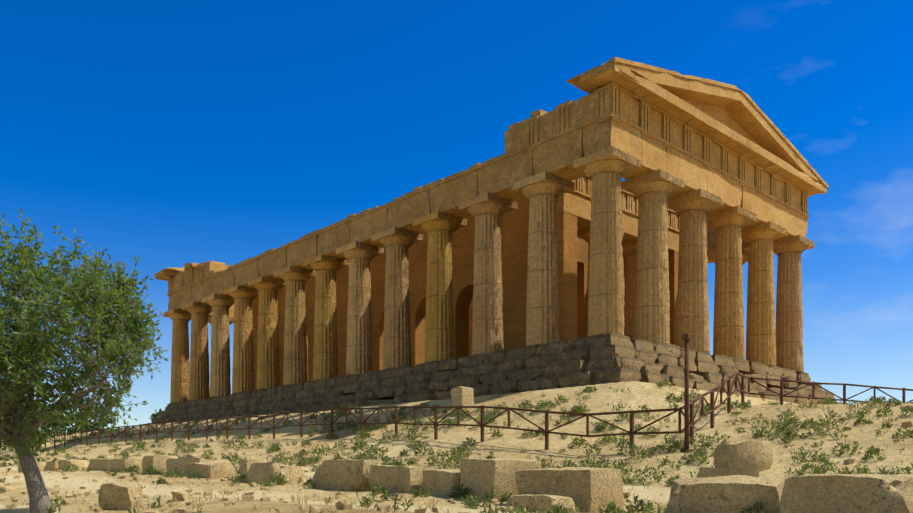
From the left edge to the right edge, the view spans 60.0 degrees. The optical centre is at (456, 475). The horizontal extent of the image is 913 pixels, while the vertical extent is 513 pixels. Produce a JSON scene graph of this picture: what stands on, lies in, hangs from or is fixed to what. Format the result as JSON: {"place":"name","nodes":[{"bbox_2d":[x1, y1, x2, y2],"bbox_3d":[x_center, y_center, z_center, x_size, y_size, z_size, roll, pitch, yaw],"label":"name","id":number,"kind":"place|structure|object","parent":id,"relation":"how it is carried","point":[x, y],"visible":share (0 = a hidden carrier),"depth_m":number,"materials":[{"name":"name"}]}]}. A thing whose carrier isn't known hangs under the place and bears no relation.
{"place":"outdoors","nodes":[
{"label":"outdoors","id":0,"kind":"place"},
{"bbox_2d":[252,197,576,389],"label":"cella wall","id":1,"kind":"structure","parent":0,"point":[514,239],"depth_m":40.10,"materials":[{"name":"brown stone"}]},
{"bbox_2d":[306,238,588,381],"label":"cella cross walls","id":2,"kind":"structure","parent":0,"point":[582,261],"depth_m":42.61,"materials":[{"name":"brown stone"}]},
{"bbox_2d":[252,175,679,308],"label":"inner entablature","id":3,"kind":"structure","parent":2,"relation":"on","point":[577,201],"depth_m":37.83,"materials":[{"name":"stone"}]},
{"bbox_2d":[0,381,912,512],"bbox_3d":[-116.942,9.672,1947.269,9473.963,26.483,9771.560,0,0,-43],"label":"ground","id":4,"kind":"structure","parent":0,"point":[651,395],"depth_m":20.44,"materials":[{"name":"soil"}]},
{"bbox_2d":[0,209,167,512],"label":"almond tree","id":5,"kind":"object","parent":4,"relation":"on","point":[48,289],"depth_m":10.49,"materials":[{"name":"green plant"}]},
{"bbox_2d":[3,385,166,442],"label":"trees","id":6,"kind":"object","parent":4,"relation":"on","point":[72,429],"depth_m":82.24,"materials":[{"name":"green plant"}]},
{"bbox_2d":[0,379,903,512],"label":"dry weeds","id":7,"kind":"object","parent":4,"relation":"on","point":[356,504],"visible":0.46,"depth_m":15.63,"materials":[{"name":"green plant"}]},
{"bbox_2d":[0,386,912,512],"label":"fallen blocks","id":8,"kind":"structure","parent":4,"relation":"on","point":[732,482],"depth_m":11.92,"materials":[{"name":"stone"}]},
{"bbox_2d":[0,377,912,512],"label":"green weeds","id":9,"kind":"object","parent":4,"relation":"on","point":[610,506],"visible":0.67,"depth_m":19.57,"materials":[{"name":"green plant"}]},
{"bbox_2d":[0,382,912,512],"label":"pebbles","id":10,"kind":"object","parent":4,"relation":"on","point":[185,496],"visible":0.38,"depth_m":14.23,"materials":[{"name":"stone"}]},
{"bbox_2d":[1,372,912,451],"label":"fence","id":11,"kind":"object","parent":4,"relation":"on","point":[631,432],"visible":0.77,"depth_m":23.67,"materials":[{"name":"brown wood"}]},
{"bbox_2d":[2,390,911,511],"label":"wild flowers","id":12,"kind":"object","parent":4,"relation":"on","point":[490,427],"visible":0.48,"depth_m":21.17,"materials":[{"name":"green plant"}]},
{"bbox_2d":[151,333,841,424],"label":"temple steps","id":13,"kind":"structure","parent":4,"relation":"on","point":[601,359],"depth_m":33.68,"materials":[{"name":"stone"}]},
{"bbox_2d":[163,309,190,402],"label":"column","id":14,"kind":"structure","parent":13,"relation":"on","point":[180,365],"depth_m":57.13,"materials":[{"name":"stone"}]},
{"bbox_2d":[182,301,211,399],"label":"column","id":15,"kind":"structure","parent":13,"relation":"on","point":[199,366],"depth_m":54.82,"materials":[{"name":"stone"}]},
{"bbox_2d":[202,294,233,397],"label":"column","id":16,"kind":"structure","parent":13,"relation":"on","point":[220,371],"depth_m":52.50,"materials":[{"name":"stone"}]},
{"bbox_2d":[167,112,808,316],"bbox_3d":[-1.569,-12.578,48.983,16.835,1.383,39.331,0,0,-43],"label":"architrave","id":17,"kind":"object","parent":16,"relation":"on","point":[499,176],"visible":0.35,"depth_m":35.13,"materials":[{"name":"stone"}]},
{"bbox_2d":[176,96,584,275],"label":"broken cornice blocks","id":18,"kind":"structure","parent":17,"relation":"on","point":[190,266],"depth_m":39.18,"materials":[{"name":"stone"}]},
{"bbox_2d":[168,84,807,296],"bbox_3d":[-1.568,-13.688,48.983,16.820,1.257,39.317,0,0,-43],"label":"frieze","id":19,"kind":"object","parent":17,"relation":"on","point":[608,98],"visible":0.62,"depth_m":32.14,"materials":[{"name":"stone"}]},
{"bbox_2d":[155,62,826,280],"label":"cornice","id":20,"kind":"structure","parent":19,"relation":"on","point":[627,81],"depth_m":32.33,"materials":[{"name":"stone"}]},
{"bbox_2d":[154,57,828,274],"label":"pediments","id":21,"kind":"object","parent":20,"relation":"on","point":[737,110],"visible":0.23,"depth_m":34.28,"materials":[{"name":"stone"}]},
{"bbox_2d":[208,316,233,324],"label":"peristyle column","id":22,"kind":"structure","parent":13,"relation":"on","point":[231,320],"depth_m":59.34,"materials":[{"name":"stone"}]},
{"bbox_2d":[224,285,258,393],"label":"column","id":23,"kind":"structure","parent":13,"relation":"on","point":[243,361],"depth_m":50.19,"materials":[{"name":"stone"}]},
{"bbox_2d":[248,276,285,389],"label":"column","id":24,"kind":"structure","parent":13,"relation":"on","point":[268,372],"depth_m":47.87,"materials":[{"name":"stone"}]},
{"bbox_2d":[274,265,315,385],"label":"column","id":25,"kind":"structure","parent":13,"relation":"on","point":[296,279],"depth_m":45.56,"materials":[{"name":"stone"}]},
{"bbox_2d":[303,254,348,380],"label":"column","id":26,"kind":"structure","parent":13,"relation":"on","point":[326,268],"depth_m":43.24,"materials":[{"name":"stone"}]},
{"bbox_2d":[336,241,383,374],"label":"column","id":27,"kind":"structure","parent":13,"relation":"on","point":[359,256],"depth_m":40.92,"materials":[{"name":"stone"}]},
{"bbox_2d":[372,227,422,369],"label":"column","id":28,"kind":"structure","parent":13,"relation":"on","point":[397,243],"depth_m":38.60,"materials":[{"name":"stone"}]},
{"bbox_2d":[413,211,466,362],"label":"column","id":29,"kind":"structure","parent":13,"relation":"on","point":[439,227],"depth_m":36.28,"materials":[{"name":"stone"}]},
{"bbox_2d":[459,192,516,354],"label":"column","id":30,"kind":"structure","parent":13,"relation":"on","point":[487,211],"depth_m":33.98,"materials":[{"name":"stone"}]},
{"bbox_2d":[512,171,574,346],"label":"column","id":31,"kind":"structure","parent":13,"relation":"on","point":[542,192],"depth_m":31.66,"materials":[{"name":"stone"}]},
{"bbox_2d":[577,226,623,336],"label":"column","id":32,"kind":"structure","parent":13,"relation":"on","point":[583,233],"depth_m":37.59,"materials":[{"name":"stone"}]},
{"bbox_2d":[573,146,640,335],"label":"column","id":33,"kind":"structure","parent":13,"relation":"on","point":[605,170],"depth_m":29.34,"materials":[{"name":"stone"}]},
{"bbox_2d":[621,237,637,339],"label":"column","id":34,"kind":"structure","parent":13,"relation":"on","point":[629,246],"depth_m":39.38,"materials":[{"name":"stone"}]},
{"bbox_2d":[621,169,684,343],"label":"column","id":35,"kind":"structure","parent":13,"relation":"on","point":[652,190],"depth_m":31.44,"materials":[{"name":"stone"}]},
{"bbox_2d":[667,188,722,353],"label":"column","id":36,"kind":"structure","parent":13,"relation":"on","point":[692,208],"depth_m":33.53,"materials":[{"name":"stone"}]},
{"bbox_2d":[707,250,747,357],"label":"column","id":37,"kind":"structure","parent":13,"relation":"on","point":[711,257],"depth_m":42.32,"materials":[{"name":"stone"}]},
{"bbox_2d":[706,206,756,359],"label":"column","id":38,"kind":"structure","parent":13,"relation":"on","point":[727,224],"depth_m":35.63,"materials":[{"name":"stone"}]},
{"bbox_2d":[741,221,787,365],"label":"column","id":39,"kind":"structure","parent":13,"relation":"on","point":[760,238],"depth_m":37.73,"materials":[{"name":"stone"}]},
{"bbox_2d":[773,235,814,371],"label":"column","id":40,"kind":"structure","parent":13,"relation":"on","point":[787,251],"depth_m":39.82,"materials":[{"name":"stone"}]},
{"bbox_2d":[680,334,692,452],"bbox_3d":[5.074,-1.707,17.436,0.200,2.810,0.200,0,0,-43],"label":"tall pole","id":41,"kind":"object","parent":4,"relation":"on","point":[686,338],"visible":0.77,"depth_m":17.40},
{"bbox_2d":[0,0,912,440],"label":"sky","id":42,"kind":"structure","parent":0,"point":[164,133],"materials":[{"name":"blue"}]},
{"bbox_2d":[469,250,678,355],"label":"cella wall","id":43,"kind":"structure","parent":0,"point":[673,257],"depth_m":41.13,"materials":[{"name":"brown stone"}]}
]}

